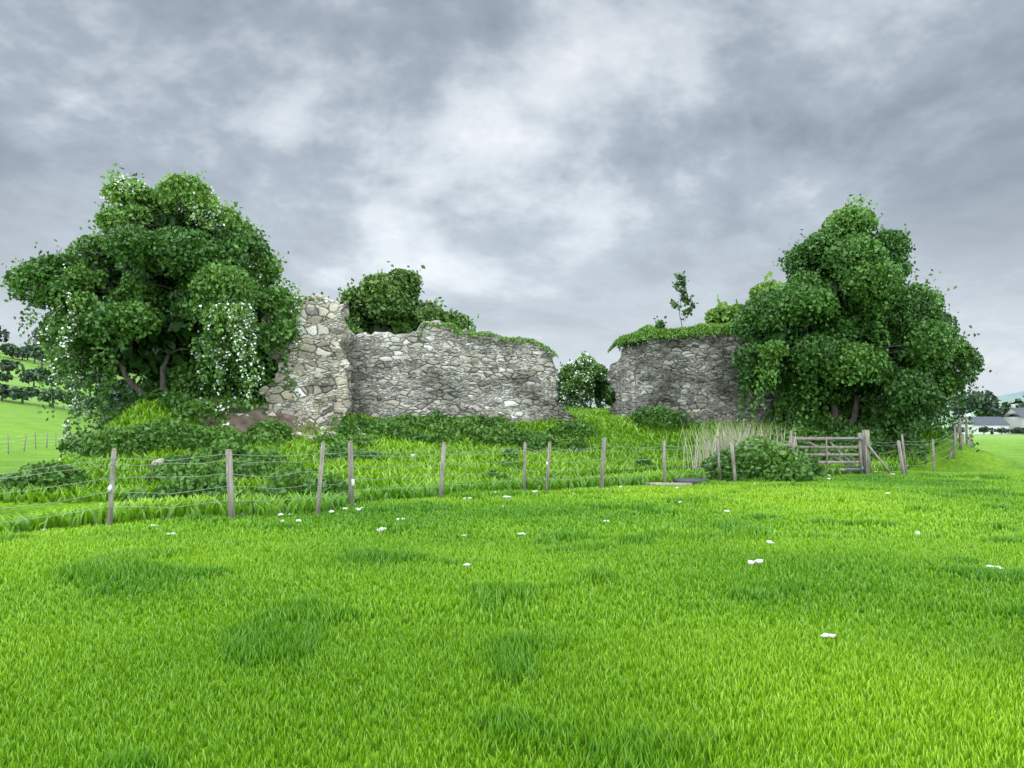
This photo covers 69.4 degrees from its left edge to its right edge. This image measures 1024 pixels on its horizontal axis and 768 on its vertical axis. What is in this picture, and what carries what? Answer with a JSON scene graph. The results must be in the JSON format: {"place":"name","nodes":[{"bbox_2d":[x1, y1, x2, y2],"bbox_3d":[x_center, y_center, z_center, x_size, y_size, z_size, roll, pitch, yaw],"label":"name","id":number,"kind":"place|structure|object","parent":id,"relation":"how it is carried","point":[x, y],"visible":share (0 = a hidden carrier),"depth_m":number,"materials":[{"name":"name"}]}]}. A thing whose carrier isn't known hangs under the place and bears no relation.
{"place":"outdoors","nodes":[
{"label":"outdoors","id":0,"kind":"place"},
{"bbox_2d":[312,261,478,334],"bbox_3d":[-6.761,-2.048,38.679,10.195,8.210,7.031,0,-4,0],"label":"bush","id":1,"kind":"object","parent":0,"point":[378,294],"depth_m":37.07,"materials":[{"name":"green plant"}]},
{"bbox_2d":[0,615,1023,767],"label":"field grass","id":2,"kind":"structure","parent":0,"point":[285,640],"depth_m":4.06,"materials":[{"name":"green plant"}]},
{"bbox_2d":[0,529,1023,633],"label":"field grass","id":3,"kind":"structure","parent":0,"point":[109,564],"depth_m":6.99,"materials":[{"name":"green plant"}]},
{"bbox_2d":[0,344,1023,767],"bbox_3d":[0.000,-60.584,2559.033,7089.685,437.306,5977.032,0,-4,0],"label":"ground","id":4,"kind":"structure","parent":0,"point":[1002,452],"depth_m":5.97,"materials":[{"name":"green plant"}]},
{"bbox_2d":[0,425,95,453],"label":"fence","id":5,"kind":"object","parent":4,"relation":"on","point":[46,441],"visible":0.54,"depth_m":52.24,"materials":[{"name":"grey wood"}]},
{"bbox_2d":[0,161,308,461],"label":"hawthorn","id":6,"kind":"object","parent":4,"relation":"on","point":[168,292],"visible":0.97,"depth_m":24.33,"materials":[{"name":"green plant"}]},
{"bbox_2d":[195,399,335,437],"bbox_3d":[-9.584,1.391,25.416,8.467,1.732,3.489,1,-4,-12],"label":"earth bank face","id":7,"kind":"object","parent":4,"relation":"on","point":[240,423],"visible":0.19,"depth_m":24.69},
{"bbox_2d":[259,294,353,429],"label":"stone wall","id":8,"kind":"structure","parent":4,"relation":"on","point":[321,371],"depth_m":25.75,"materials":[{"name":"stone"}]},
{"bbox_2d":[0,430,791,525],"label":"fence","id":9,"kind":"object","parent":4,"relation":"on","point":[230,486],"visible":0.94,"depth_m":14.06,"materials":[{"name":"grey wood"}]},
{"bbox_2d":[0,394,825,509],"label":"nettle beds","id":10,"kind":"object","parent":4,"relation":"on","point":[777,463],"visible":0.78,"depth_m":21.30,"materials":[{"name":"green plant"}]},
{"bbox_2d":[344,320,578,423],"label":"castle wall","id":11,"kind":"structure","parent":4,"relation":"on","point":[446,370],"depth_m":29.00,"materials":[{"name":"stone"}]},
{"bbox_2d":[0,395,964,534],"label":"tall grass","id":12,"kind":"structure","parent":4,"relation":"on","point":[405,483],"depth_m":20.45,"materials":[{"name":"green plant"}]},
{"bbox_2d":[56,376,931,460],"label":"bushes","id":13,"kind":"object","parent":4,"relation":"on","point":[190,406],"depth_m":26.42,"materials":[{"name":"green plant"}]},
{"bbox_2d":[0,470,1023,542],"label":"field grass","id":14,"kind":"structure","parent":4,"relation":"on","point":[971,486],"depth_m":12.80,"materials":[{"name":"green plant"}]},
{"bbox_2d":[0,325,1023,433],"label":"trees","id":15,"kind":"object","parent":4,"relation":"on","point":[34,351],"visible":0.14,"depth_m":184.50,"materials":[{"name":"green plant"}]},
{"bbox_2d":[43,462,1001,637],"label":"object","id":16,"kind":"object","parent":4,"relation":"on","point":[750,562],"visible":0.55,"depth_m":10.94,"materials":[{"name":"white"}]},
{"bbox_2d":[148,398,908,469],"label":"loose stones","id":17,"kind":"object","parent":4,"relation":"on","point":[247,415],"visible":0.2,"depth_m":24.76,"materials":[{"name":"grey stone"}]},
{"bbox_2d":[556,351,616,409],"bbox_3d":[3.788,0.018,35.504,3.467,3.418,3.108,0,-4,0],"label":"bush","id":18,"kind":"object","parent":4,"relation":"on","point":[584,374],"visible":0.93,"depth_m":34.96,"materials":[{"name":"green plant"}]},
{"bbox_2d":[641,482,691,486],"bbox_3d":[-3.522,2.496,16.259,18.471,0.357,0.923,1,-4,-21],"label":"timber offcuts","id":19,"kind":"object","parent":4,"relation":"on","point":[663,484],"visible":0.46,"depth_m":19.13,"materials":[{"name":"beige wood"}]},
{"bbox_2d":[674,478,708,484],"bbox_3d":[4.750,2.581,19.579,0.830,0.160,0.380,1,-4,-17],"label":"old trough","id":20,"kind":"object","parent":4,"relation":"on","point":[690,480],"visible":0.61,"depth_m":19.43,"materials":[{"name":"grey"}]},
{"bbox_2d":[606,332,818,425],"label":"stone wall","id":21,"kind":"structure","parent":4,"relation":"on","point":[693,375],"depth_m":30.36,"materials":[{"name":"stone"}]},
{"bbox_2d":[297,296,757,357],"bbox_3d":[1.998,-1.954,30.076,20.946,2.092,4.740,1,-4,-13],"label":"ivy","id":22,"kind":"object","parent":21,"relation":"on","point":[645,333],"depth_m":30.43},
{"bbox_2d":[669,270,698,324],"bbox_3d":[7.673,-3.363,33.340,1.308,3.618,0.814,0,-4,-8],"label":"sapling","id":23,"kind":"object","parent":22,"relation":"on","point":[685,300],"visible":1,"depth_m":33.27,"materials":[{"name":"green plant"}]},
{"bbox_2d":[702,271,784,323],"bbox_3d":[12.597,-1.800,37.390,6.235,7.424,4.815,0,-4,0],"label":"bush","id":24,"kind":"object","parent":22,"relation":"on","point":[722,312],"visible":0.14,"depth_m":36.97,"materials":[{"name":"green plant"}]},
{"bbox_2d":[653,316,666,328],"bbox_3d":[6.399,-2.289,31.659,0.700,1.273,0.875,-3,-5,43],"label":"plant","id":25,"kind":"object","parent":21,"relation":"on","point":[660,324],"visible":0.41,"depth_m":31.59,"materials":[{"name":"green plant"}]},
{"bbox_2d":[675,415,797,470],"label":"dry stems","id":26,"kind":"object","parent":4,"relation":"on","point":[712,450],"visible":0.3,"depth_m":22.45,"materials":[{"name":"beige plant"}]},
{"bbox_2d":[739,443,794,460],"bbox_3d":[7.315,2.229,21.281,1.550,1.120,0.107,-1,20,22],"label":"broken hurdle","id":27,"kind":"object","parent":4,"relation":"on","point":[792,445],"visible":0.09,"depth_m":20.87,"materials":[{"name":"grey wood"}]},
{"bbox_2d":[792,433,862,472],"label":"field gate","id":28,"kind":"structure","parent":4,"relation":"on","point":[826,453],"depth_m":22.76,"materials":[{"name":"grey wood"}]},
{"bbox_2d":[833,437,863,469],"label":"gate hinges","id":29,"kind":"object","parent":28,"relation":"attached to","point":[861,438],"visible":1,"depth_m":22.76,"materials":[{"name":"silver metal"}]},
{"bbox_2d":[726,193,996,464],"bbox_3d":[13.148,-2.109,28.048,10.198,10.310,6.660,0,-4,0],"label":"tree","id":30,"kind":"object","parent":4,"relation":"on","point":[844,313],"visible":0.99,"depth_m":26.96,"materials":[{"name":"green plant"}]},
{"bbox_2d":[862,430,870,473],"bbox_3d":[11.000,2.278,22.954,0.170,1.700,0.170,0,-4,0],"label":"gate post","id":31,"kind":"object","parent":4,"relation":"on","point":[863,451],"visible":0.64,"depth_m":22.91,"materials":[{"name":"grey wood"}]},
{"bbox_2d":[864,418,972,474],"bbox_3d":[28.286,3.638,49.076,3.195,2.181,62.933,-2,-4,31],"label":"fence","id":32,"kind":"object","parent":4,"relation":"on","point":[903,465],"visible":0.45,"depth_m":23.70,"materials":[{"name":"grey wood"}]},
{"bbox_2d":[931,396,964,426],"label":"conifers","id":33,"kind":"object","parent":4,"relation":"on","point":[961,417],"visible":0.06,"depth_m":303.85,"materials":[{"name":"green plant"}]},
{"bbox_2d":[961,413,1009,433],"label":"farm house","id":34,"kind":"structure","parent":4,"relation":"on","point":[992,423],"depth_m":209.07,"materials":[{"name":"grey paint"}]},
{"bbox_2d":[1002,404,1023,433],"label":"farm house","id":35,"kind":"structure","parent":4,"relation":"on","point":[1013,416],"depth_m":212.52,"materials":[{"name":"white paint"}]},
{"bbox_2d":[0,0,1023,402],"label":"sky","id":36,"kind":"structure","parent":0,"point":[550,168],"materials":[{"name":"grey"}]}
]}

